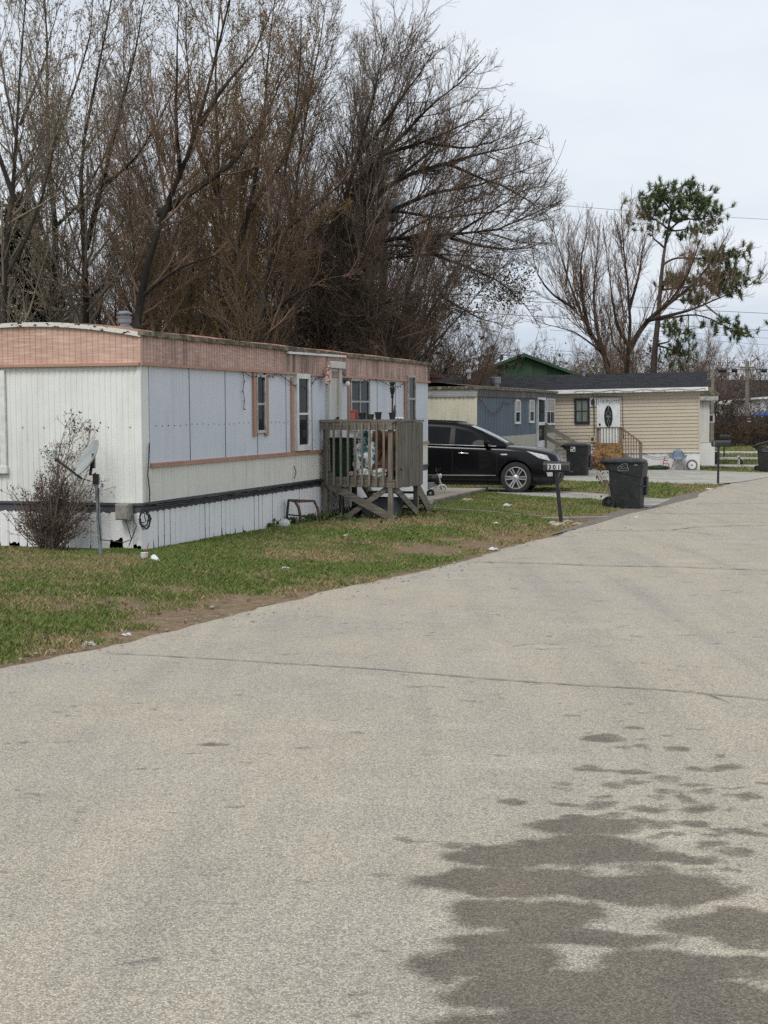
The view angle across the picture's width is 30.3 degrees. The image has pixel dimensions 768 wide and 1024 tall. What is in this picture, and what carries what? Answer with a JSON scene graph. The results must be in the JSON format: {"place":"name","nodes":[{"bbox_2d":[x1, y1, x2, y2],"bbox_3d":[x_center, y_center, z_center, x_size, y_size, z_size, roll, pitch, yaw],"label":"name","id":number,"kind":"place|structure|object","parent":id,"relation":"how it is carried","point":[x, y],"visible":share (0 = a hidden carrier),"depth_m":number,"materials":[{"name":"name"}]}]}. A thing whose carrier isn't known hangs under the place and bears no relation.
{"place":"outdoors","nodes":[
{"label":"outdoors","id":0,"kind":"place"},
{"bbox_2d":[0,539,486,664],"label":"grass","id":1,"kind":"structure","parent":0,"point":[68,571],"depth_m":17.04,"materials":[{"name":"plant"}]},
{"bbox_2d":[0,446,766,667],"bbox_3d":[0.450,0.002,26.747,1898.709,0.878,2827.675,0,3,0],"label":"ground","id":2,"kind":"structure","parent":0,"point":[226,608],"depth_m":15.37,"materials":[{"name":"soil"}]},
{"bbox_2d":[0,190,73,322],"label":"bare tree","id":3,"kind":"object","parent":2,"relation":"on","point":[12,249],"visible":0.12,"depth_m":46.43,"materials":[{"name":"plant"}]},
{"bbox_2d":[0,408,115,549],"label":"bare shrub","id":4,"kind":"object","parent":2,"relation":"on","point":[48,529],"visible":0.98,"depth_m":19.96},
{"bbox_2d":[0,0,122,322],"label":"bare tree","id":5,"kind":"object","parent":2,"relation":"on","point":[6,269],"visible":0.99,"depth_m":39.95,"materials":[{"name":"brown plant"}]},
{"bbox_2d":[52,440,102,554],"bbox_3d":[-4.096,-0.130,19.201,0.685,1.694,0.388,2,4,24],"label":"satellite dish","id":6,"kind":"object","parent":2,"relation":"on","point":[86,459],"visible":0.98,"depth_m":19.16,"materials":[{"name":"metal"}]},
{"bbox_2d":[0,0,156,322],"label":"bare tree","id":7,"kind":"object","parent":2,"relation":"on","point":[54,290],"visible":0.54,"depth_m":43.07,"materials":[{"name":"brown plant"}]},
{"bbox_2d":[0,0,218,323],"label":"bare tree","id":8,"kind":"object","parent":2,"relation":"on","point":[118,107],"visible":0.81,"depth_m":42.45,"materials":[{"name":"brown plant"}]},
{"bbox_2d":[66,205,167,325],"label":"bare tree","id":9,"kind":"object","parent":2,"relation":"on","point":[100,291],"visible":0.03,"depth_m":56.56,"materials":[{"name":"brown plant"}]},
{"bbox_2d":[39,137,221,333],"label":"bare tree","id":10,"kind":"object","parent":2,"relation":"on","point":[109,294],"visible":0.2,"depth_m":45.53,"materials":[{"name":"brown plant"}]},
{"bbox_2d":[92,177,198,328],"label":"bare tree","id":11,"kind":"object","parent":2,"relation":"on","point":[125,245],"visible":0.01,"depth_m":72.48,"materials":[{"name":"brown plant"}]},
{"bbox_2d":[1,20,332,342],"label":"bare tree","id":12,"kind":"object","parent":2,"relation":"on","point":[178,226],"visible":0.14,"depth_m":49.35,"materials":[{"name":"brown plant"}]},
{"bbox_2d":[77,89,275,337],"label":"bare tree","id":13,"kind":"object","parent":2,"relation":"on","point":[197,280],"visible":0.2,"depth_m":50.62,"materials":[{"name":"brown plant"}]},
{"bbox_2d":[52,0,320,332],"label":"bare tree","id":14,"kind":"object","parent":2,"relation":"on","point":[142,289],"visible":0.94,"depth_m":41.49,"materials":[{"name":"brown plant"}]},
{"bbox_2d":[91,127,287,334],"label":"bare tree","id":15,"kind":"object","parent":2,"relation":"on","point":[158,244],"visible":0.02,"depth_m":54.61,"materials":[{"name":"brown plant"}]},
{"bbox_2d":[72,19,340,344],"bbox_3d":[-7.241,-10.113,55.138,12.009,17.948,9.766,1,3,15],"label":"bare tree","id":16,"kind":"object","parent":2,"relation":"on","point":[150,170],"visible":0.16,"depth_m":54.56,"materials":[{"name":"brown plant"}]},
{"bbox_2d":[0,311,431,548],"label":"mobile home","id":17,"kind":"object","parent":2,"relation":"on","point":[190,448],"visible":0.81,"depth_m":21.37,"materials":[{"name":"white metal"}]},
{"bbox_2d":[0,370,8,473],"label":"window","id":18,"kind":"structure","parent":17,"relation":"in","point":[4,468],"depth_m":20.80,"materials":[{"name":"white paint"}]},
{"bbox_2d":[257,375,266,432],"bbox_3d":[-2.114,-1.848,24.293,0.057,0.991,0.398,1,4,18],"label":"window","id":19,"kind":"structure","parent":17,"relation":"in","point":[261,383],"depth_m":24.34,"materials":[{"name":"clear glass"}]},
{"bbox_2d":[293,374,310,450],"bbox_3d":[-1.504,-1.837,26.159,0.082,1.406,0.679,1,4,18],"label":"window","id":20,"kind":"structure","parent":17,"relation":"in","point":[302,396],"depth_m":26.13,"materials":[{"name":"white paint"}]},
{"bbox_2d":[242,372,403,409],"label":"string lights","id":21,"kind":"object","parent":17,"relation":"attached to","point":[306,385],"visible":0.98,"depth_m":25.75,"materials":[{"name":"plastic"}]},
{"bbox_2d":[332,371,338,436],"bbox_3d":[-0.987,-1.782,27.768,0.106,1.922,0.463,1,4,18],"label":"door","id":22,"kind":"structure","parent":17,"relation":"in","point":[334,379],"depth_m":27.82,"materials":[{"name":"metal"}]},
{"bbox_2d":[350,378,369,430],"bbox_3d":[-0.496,-2.215,29.339,0.057,1.082,1.240,1,4,18],"label":"window","id":23,"kind":"structure","parent":17,"relation":"in","point":[359,392],"depth_m":29.32,"materials":[{"name":"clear glass"}]},
{"bbox_2d":[407,375,415,419],"bbox_3d":[0.620,-2.586,32.718,0.087,1.114,0.602,1,4,18],"label":"door","id":24,"kind":"structure","parent":17,"relation":"in","point":[411,386],"depth_m":32.72,"materials":[{"name":"glass"}]},
{"bbox_2d":[146,0,352,341],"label":"bare tree","id":25,"kind":"object","parent":2,"relation":"on","point":[256,174],"visible":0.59,"depth_m":44.31,"materials":[{"name":"brown plant"}]},
{"bbox_2d":[103,44,395,343],"bbox_3d":[-5.072,-9.685,54.389,12.798,17.167,4.891,1,4,18],"label":"bare tree","id":26,"kind":"object","parent":2,"relation":"on","point":[161,197],"visible":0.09,"depth_m":53.90,"materials":[{"name":"brown plant"}]},
{"bbox_2d":[86,32,413,314],"bbox_3d":[-5.061,-12.034,71.837,12.362,19.784,19.573,2,4,27],"label":"bare tree","id":27,"kind":"object","parent":2,"relation":"on","point":[233,132],"visible":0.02,"depth_m":64.45,"materials":[{"name":"brown plant"}]},
{"bbox_2d":[0,281,515,377],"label":"thicket","id":28,"kind":"object","parent":2,"relation":"on","point":[333,349],"depth_m":41.54,"materials":[{"name":"brown plant"}]},
{"bbox_2d":[114,0,455,350],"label":"bare tree","id":29,"kind":"object","parent":2,"relation":"on","point":[358,100],"visible":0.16,"depth_m":47.40,"materials":[{"name":"brown plant"}]},
{"bbox_2d":[193,4,384,344],"bbox_3d":[-2.609,-7.129,39.515,5.345,13.668,4.336,0,3,0],"label":"bare tree","id":30,"kind":"object","parent":2,"relation":"on","point":[262,297],"visible":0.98,"depth_m":39.23,"materials":[{"name":"brown plant"}]},
{"bbox_2d":[119,73,458,340],"bbox_3d":[-3.922,-9.725,60.999,10.133,16.485,16.043,-3,5,-42],"label":"bare tree","id":31,"kind":"object","parent":2,"relation":"on","point":[373,170],"visible":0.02,"depth_m":56.92,"materials":[{"name":"brown plant"}]},
{"bbox_2d":[138,16,455,351],"bbox_3d":[-2.774,-9.564,53.681,11.452,17.009,7.584,1,3,11],"label":"bare tree","id":32,"kind":"object","parent":2,"relation":"on","point":[318,165],"visible":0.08,"depth_m":52.12,"materials":[{"name":"brown plant"}]},
{"bbox_2d":[64,267,531,377],"bbox_3d":[-8.761,-8.650,82.641,39.754,12.154,54.939,-1,4,-16],"label":"wood","id":33,"kind":"object","parent":2,"relation":"on","point":[476,358],"visible":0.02,"depth_m":64.58,"materials":[{"name":"brown plant"}]},
{"bbox_2d":[286,499,321,523],"bbox_3d":[-1.432,0.060,25.365,0.673,0.568,0.402,0,3,-5],"label":"metal frame","id":34,"kind":"object","parent":2,"relation":"on","point":[296,501],"visible":0.79,"depth_m":25.48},
{"bbox_2d":[0,491,613,650],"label":"dead leaves","id":35,"kind":"object","parent":2,"relation":"on","point":[199,575],"visible":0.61,"depth_m":19.47,"materials":[{"name":"brown plant"}]},
{"bbox_2d":[257,22,419,353],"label":"bare tree","id":36,"kind":"object","parent":2,"relation":"on","point":[364,219],"visible":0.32,"depth_m":46.40,"materials":[{"name":"brown plant"}]},
{"bbox_2d":[267,505,443,527],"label":"ground weeds","id":37,"kind":"object","parent":2,"relation":"on","point":[293,519],"visible":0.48,"depth_m":26.55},
{"bbox_2d":[246,144,475,354],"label":"bare tree","id":38,"kind":"object","parent":2,"relation":"on","point":[394,241],"visible":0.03,"depth_m":57.36,"materials":[{"name":"brown plant"}]},
{"bbox_2d":[250,180,474,363],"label":"bare tree","id":39,"kind":"object","parent":2,"relation":"on","point":[337,314],"visible":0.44,"depth_m":46.64,"materials":[{"name":"brown plant"}]},
{"bbox_2d":[224,36,526,376],"bbox_3d":[0.201,-7.974,47.475,9.816,14.486,6.501,1,4,17],"label":"bare tree","id":40,"kind":"object","parent":2,"relation":"on","point":[387,352],"visible":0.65,"depth_m":46.28,"materials":[{"name":"brown plant"}]},
{"bbox_2d":[320,419,431,520],"bbox_3d":[-0.038,-0.782,28.352,1.530,2.112,3.053,1,4,18],"label":"porch","id":41,"kind":"object","parent":2,"relation":"on","point":[409,447],"visible":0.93,"depth_m":27.03,"materials":[{"name":"grey wood"}]},
{"bbox_2d":[329,437,358,475],"bbox_3d":[-0.762,-1.070,27.529,0.480,0.750,0.470,1,4,18],"label":"storage tub","id":42,"kind":"object","parent":41,"relation":"on","point":[344,455],"visible":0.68,"depth_m":27.34,"materials":[{"name":"green plastic"}]},
{"bbox_2d":[352,430,379,473],"bbox_3d":[-0.305,-1.143,27.309,0.578,1.100,0.525,1,4,18],"label":"stuffed bag","id":43,"kind":"object","parent":41,"relation":"on","point":[365,452],"visible":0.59,"depth_m":27.14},
{"bbox_2d":[371,430,401,475],"bbox_3d":[0.083,-1.166,27.349,0.606,1.036,0.802,0,3,5],"label":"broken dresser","id":44,"kind":"object","parent":41,"relation":"on","point":[380,447],"visible":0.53,"depth_m":27.13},
{"bbox_2d":[362,497,402,518],"bbox_3d":[-0.037,-0.076,27.540,0.690,0.400,0.840,1,4,18],"label":"storage bin","id":45,"kind":"object","parent":2,"relation":"on","point":[381,502],"visible":0.49,"depth_m":27.24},
{"bbox_2d":[380,198,398,355],"bbox_3d":[0.193,-6.000,49.986,0.714,9.976,0.394,1,4,20],"label":"utility pole","id":46,"kind":"object","parent":2,"relation":"on","point":[395,202],"visible":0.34,"depth_m":49.74,"materials":[{"name":"brown wood"}]},
{"bbox_2d":[184,487,621,552],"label":"grass","id":47,"kind":"structure","parent":2,"relation":"on","point":[336,531],"depth_m":25.97,"materials":[{"name":"plant"}]},
{"bbox_2d":[298,103,514,373],"bbox_3d":[0.323,-8.534,55.520,9.816,14.660,6.501,-2,4,-24],"label":"bare tree","id":48,"kind":"object","parent":2,"relation":"on","point":[427,332],"visible":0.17,"depth_m":55.32,"materials":[{"name":"brown plant"}]},
{"bbox_2d":[250,0,571,357],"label":"bare tree","id":49,"kind":"object","parent":2,"relation":"on","point":[387,150],"visible":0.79,"depth_m":46.44,"materials":[{"name":"brown plant"}]},
{"bbox_2d":[354,263,478,381],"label":"bare tree","id":50,"kind":"object","parent":2,"relation":"on","point":[455,353],"visible":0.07,"depth_m":57.94,"materials":[{"name":"brown plant"}]},
{"bbox_2d":[376,255,467,372],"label":"bare tree","id":51,"kind":"object","parent":2,"relation":"on","point":[437,337],"visible":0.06,"depth_m":68.21,"materials":[{"name":"brown plant"}]},
{"bbox_2d":[364,157,491,360],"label":"bare tree","id":52,"kind":"object","parent":2,"relation":"on","point":[437,250],"visible":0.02,"depth_m":69.38,"materials":[{"name":"brown plant"}]},
{"bbox_2d":[397,487,487,504],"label":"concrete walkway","id":53,"kind":"structure","parent":2,"relation":"on","point":[440,495],"depth_m":35.51,"materials":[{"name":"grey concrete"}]},
{"bbox_2d":[428,468,447,489],"bbox_3d":[1.212,-0.793,37.019,0.915,0.710,0.414,-1,3,-12],"label":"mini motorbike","id":54,"kind":"object","parent":53,"relation":"on","point":[431,485],"visible":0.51,"depth_m":37.00,"materials":[{"name":"plastic"}]},
{"bbox_2d":[392,279,519,376],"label":"bare tree","id":55,"kind":"object","parent":2,"relation":"on","point":[461,364],"visible":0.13,"depth_m":68.45,"materials":[{"name":"brown plant"}]},
{"bbox_2d":[400,276,518,385],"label":"bare tree","id":56,"kind":"object","parent":2,"relation":"on","point":[486,369],"visible":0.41,"depth_m":56.81,"materials":[{"name":"brown plant"}]},
{"bbox_2d":[413,312,522,377],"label":"bare tree","id":57,"kind":"object","parent":2,"relation":"on","point":[445,364],"visible":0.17,"depth_m":68.64,"materials":[{"name":"brown plant"}]},
{"bbox_2d":[428,373,557,449],"bbox_3d":[3.250,-3.171,52.567,3.880,3.668,13.091,1,4,18],"label":"mobile home","id":58,"kind":"object","parent":2,"relation":"on","point":[518,422],"visible":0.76,"depth_m":49.32,"materials":[{"name":"blue metal"}]},
{"bbox_2d":[514,399,520,423],"bbox_3d":[4.848,-3.633,51.474,0.062,0.886,0.854,1,4,18],"label":"window","id":59,"kind":"structure","parent":58,"relation":"in","point":[517,404],"depth_m":51.40,"materials":[{"name":"glass"}]},
{"bbox_2d":[528,400,534,422],"bbox_3d":[5.582,-3.816,53.730,0.062,0.896,0.842,1,4,18],"label":"window","id":60,"kind":"structure","parent":58,"relation":"in","point":[531,414],"depth_m":53.72,"materials":[{"name":"glass"}]},
{"bbox_2d":[536,397,545,447],"bbox_3d":[6.129,-3.449,55.364,0.080,2.023,1.457,1,4,18],"label":"storm door","id":61,"kind":"structure","parent":58,"relation":"in","point":[540,405],"depth_m":55.23,"materials":[{"name":"white paint"}]},
{"bbox_2d":[546,398,554,424],"bbox_3d":[6.695,-4.040,57.081,0.062,1.082,1.651,1,4,18],"label":"window","id":62,"kind":"structure","parent":58,"relation":"in","point":[550,403],"depth_m":57.05,"materials":[{"name":"glass"}]},
{"bbox_2d":[463,353,577,376],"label":"barn","id":63,"kind":"structure","parent":2,"relation":"on","point":[533,365],"depth_m":84.65,"materials":[{"name":"green metal"}]},
{"bbox_2d":[497,318,614,373],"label":"bare tree","id":64,"kind":"object","parent":2,"relation":"on","point":[548,355],"visible":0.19,"depth_m":87.61,"materials":[{"name":"brown plant"}]},
{"bbox_2d":[543,462,576,521],"bbox_3d":[3.532,-0.329,28.505,0.670,1.371,0.189,1,3,12],"label":"mailbox","id":65,"kind":"object","parent":2,"relation":"on","point":[555,467],"visible":0.97,"depth_m":28.45,"materials":[{"name":"metal"}]},
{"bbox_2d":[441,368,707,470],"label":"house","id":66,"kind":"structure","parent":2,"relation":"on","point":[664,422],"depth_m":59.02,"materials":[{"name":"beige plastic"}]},
{"bbox_2d":[574,398,589,423],"bbox_3d":[8.275,-4.217,59.357,0.634,1.075,0.072,0,3,13],"label":"window","id":67,"kind":"structure","parent":66,"relation":"in","point":[581,406],"depth_m":59.35,"materials":[{"name":"glass"}]},
{"bbox_2d":[599,400,617,442],"bbox_3d":[9.349,-3.549,59.161,0.806,2.195,0.090,0,3,13],"label":"door","id":68,"kind":"structure","parent":66,"relation":"in","point":[608,412],"depth_m":59.12,"materials":[{"name":"white paint"}]},
{"bbox_2d":[575,388,705,457],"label":"icicle lights","id":69,"kind":"object","parent":66,"relation":"attached to","point":[622,410],"visible":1,"depth_m":59.02,"materials":[{"name":"plastic"}]},
{"bbox_2d":[517,203,636,373],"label":"bare tree","id":70,"kind":"object","parent":2,"relation":"on","point":[599,345],"visible":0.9,"depth_m":65.76,"materials":[{"name":"brown plant"}]},
{"bbox_2d":[547,320,625,373],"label":"bare tree","id":71,"kind":"object","parent":2,"relation":"on","point":[577,357],"visible":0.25,"depth_m":89.65,"materials":[{"name":"brown plant"}]},
{"bbox_2d":[435,467,762,498],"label":"grass","id":72,"kind":"structure","parent":2,"relation":"on","point":[670,489],"depth_m":42.11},
{"bbox_2d":[593,312,651,372],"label":"bare tree","id":73,"kind":"object","parent":2,"relation":"on","point":[631,355],"visible":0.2,"depth_m":96.26,"materials":[{"name":"brown plant"}]},
{"bbox_2d":[599,458,648,508],"bbox_3d":[5.632,-0.670,33.403,1.054,1.196,0.788,1,4,22],"label":"wheeled bin","id":74,"kind":"object","parent":2,"relation":"on","point":[628,481],"visible":0.93,"depth_m":33.09,"materials":[{"name":"black plastic"}]},
{"bbox_2d":[551,491,699,534],"bbox_3d":[6.123,-0.113,33.686,0.728,0.002,18.440,1,4,22],"label":"gravel apron","id":75,"kind":"object","parent":2,"relation":"on","point":[678,498],"visible":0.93,"depth_m":31.99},
{"bbox_2d":[543,516,608,518],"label":"path slab","id":76,"kind":"structure","parent":75,"relation":"on","point":[589,517],"depth_m":29.59,"materials":[{"name":"concrete"}]},
{"bbox_2d":[504,320,767,443],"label":"wood","id":77,"kind":"object","parent":2,"relation":"on","point":[731,396],"visible":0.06,"depth_m":110.97,"materials":[{"name":"brown plant"}]},
{"bbox_2d":[598,189,767,373],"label":"bare tree","id":78,"kind":"object","parent":2,"relation":"on","point":[629,343],"visible":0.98,"depth_m":63.96,"materials":[{"name":"brown plant"}]},
{"bbox_2d":[635,311,736,389],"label":"bare tree","id":79,"kind":"object","parent":2,"relation":"on","point":[710,357],"visible":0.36,"depth_m":94.28,"materials":[{"name":"brown plant"}]},
{"bbox_2d":[622,173,767,372],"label":"pine tree","id":80,"kind":"object","parent":2,"relation":"on","point":[658,196],"visible":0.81,"depth_m":67.16,"materials":[{"name":"green plant"}]},
{"bbox_2d":[662,316,740,408],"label":"bare tree","id":81,"kind":"object","parent":2,"relation":"on","point":[699,356],"visible":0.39,"depth_m":98.46,"materials":[{"name":"brown plant"}]},
{"bbox_2d":[700,387,719,464],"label":"mobile home","id":82,"kind":"object","parent":2,"relation":"on","point":[707,449],"visible":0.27,"depth_m":65.75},
{"bbox_2d":[710,368,713,441],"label":"utility pole","id":83,"kind":"object","parent":2,"relation":"on","point":[712,412],"visible":0.64,"depth_m":87.69,"materials":[{"name":"brown wood"}]},
{"bbox_2d":[681,332,760,399],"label":"bare tree","id":84,"kind":"object","parent":2,"relation":"on","point":[739,366],"visible":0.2,"depth_m":118.54,"materials":[{"name":"brown plant"}]},
{"bbox_2d":[711,440,732,483],"bbox_3d":[11.349,-1.591,47.708,0.710,1.638,0.185,1,3,10],"label":"mailbox","id":85,"kind":"object","parent":2,"relation":"on","point":[718,444],"visible":0.94,"depth_m":47.64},
{"bbox_2d":[700,443,767,471],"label":"grass","id":86,"kind":"structure","parent":2,"relation":"on","point":[742,448],"depth_m":73.21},
{"bbox_2d":[707,380,767,399],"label":"house","id":87,"kind":"structure","parent":2,"relation":"on","point":[754,389],"depth_m":136.94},
{"bbox_2d":[709,411,767,446],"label":"fence brush","id":88,"kind":"object","parent":2,"relation":"on","point":[761,436],"visible":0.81,"depth_m":89.88,"materials":[{"name":"brown plant"}]},
{"bbox_2d":[709,415,767,444],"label":"plank fence","id":89,"kind":"object","parent":2,"relation":"on","point":[745,417],"visible":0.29,"depth_m":94.72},
{"bbox_2d":[710,386,767,416],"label":"sapling scrub","id":90,"kind":"object","parent":2,"relation":"on","point":[737,407],"visible":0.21,"depth_m":99.56,"materials":[{"name":"brown plant"}]},
{"bbox_2d":[726,338,767,396],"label":"bare tree","id":91,"kind":"object","parent":2,"relation":"on","point":[759,380],"visible":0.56,"depth_m":124.17,"materials":[{"name":"brown plant"}]},
{"bbox_2d":[740,361,754,416],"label":"utility pole","id":92,"kind":"object","parent":2,"relation":"on","point":[747,387],"visible":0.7,"depth_m":95.58,"materials":[{"name":"brown wood"}]},
{"bbox_2d":[731,397,767,416],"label":"box trailer","id":93,"kind":"object","parent":2,"relation":"on","point":[759,401],"visible":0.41,"depth_m":104.75,"materials":[{"name":"white metal"}]},
{"bbox_2d":[752,441,767,471],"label":"wheeled bin","id":94,"kind":"object","parent":2,"relation":"on","point":[762,459],"visible":0.94,"depth_m":60.76,"materials":[{"name":"black plastic"}]},
{"bbox_2d":[0,477,767,1023],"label":"road","id":95,"kind":"structure","parent":0,"point":[216,835],"depth_m":7.16,"materials":[{"name":"asphalt"}]},
{"bbox_2d":[18,487,761,689],"bbox_3d":[4.291,0.414,24.650,5.686,0.057,43.723,1,4,23],"label":"road grit","id":96,"kind":"object","parent":95,"relation":"on","point":[167,630],"visible":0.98,"depth_m":14.26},
{"bbox_2d":[109,652,760,698],"bbox_3d":[0.169,1.228,10.886,5.572,0.007,0.130,1,4,22],"label":"road crack","id":97,"kind":"object","parent":95,"relation":"on","point":[458,675],"visible":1,"depth_m":10.73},
{"bbox_2d":[0,0,767,379],"label":"sky","id":98,"kind":"structure","parent":0,"point":[636,91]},
{"bbox_2d":[435,486,670,507],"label":"driveway","id":99,"kind":"structure","parent":0,"point":[650,502],"depth_m":37.42,"materials":[{"name":"concrete"}]},
{"bbox_2d":[428,420,563,492],"bbox_3d":[2.106,-1.553,39.140,5.643,1.977,2.430,1,3,13],"label":"parked car","id":100,"kind":"object","parent":99,"relation":"on","point":[462,453],"visible":0.59,"depth_m":38.11,"materials":[{"name":"black paint"}]},
{"bbox_2d":[583,469,610,497],"bbox_3d":[5.645,-0.694,36.291,0.922,0.843,0.847,3,4,38],"label":"dry weed","id":101,"kind":"object","parent":99,"relation":"on","point":[604,482],"visible":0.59,"depth_m":36.13,"materials":[{"name":"brown plant"}]},
{"bbox_2d":[563,469,767,483],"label":"house driveway","id":102,"kind":"structure","parent":0,"point":[687,476],"depth_m":52.49,"materials":[{"name":"concrete"}]},
{"bbox_2d":[544,423,577,457],"bbox_3d":[6.960,-2.508,55.226,1.791,1.929,1.250,1,4,18],"label":"wooden stair","id":103,"kind":"object","parent":102,"relation":"on","point":[557,432],"visible":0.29,"depth_m":55.85,"materials":[{"name":"grey wood"}]},
{"bbox_2d":[560,443,591,475],"bbox_3d":[6.958,-1.894,51.570,1.054,1.196,0.788,1,4,18],"label":"wheeled bin","id":104,"kind":"object","parent":102,"relation":"on","point":[579,457],"visible":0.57,"depth_m":51.25,"materials":[{"name":"black plastic"}]},
{"bbox_2d":[589,448,622,468],"bbox_3d":[9.038,-2.178,57.844,1.375,0.867,0.030,0,3,13],"label":"strand board","id":105,"kind":"object","parent":102,"relation":"on","point":[606,452],"visible":0.6,"depth_m":57.85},
{"bbox_2d":[595,427,641,469],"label":"entry deck","id":106,"kind":"structure","parent":102,"relation":"on","point":[619,432],"depth_m":57.99,"materials":[{"name":"brown wood"}]},
{"bbox_2d":[595,443,622,455],"bbox_3d":[9.210,-2.311,58.069,1.149,1.035,0.030,0,3,13],"label":"strand board","id":107,"kind":"object","parent":106,"relation":"attached to","point":[617,447],"visible":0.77,"depth_m":58.00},
{"bbox_2d":[669,449,686,469],"bbox_3d":[12.064,-2.144,58.297,0.750,0.849,0.520,1,3,13],"label":"shell chair","id":108,"kind":"object","parent":102,"relation":"on","point":[677,454],"visible":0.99,"depth_m":58.44,"materials":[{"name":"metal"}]},
{"bbox_2d":[701,464,755,466],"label":"driveway","id":109,"kind":"structure","parent":0,"point":[730,465],"depth_m":66.80,"materials":[{"name":"concrete"}]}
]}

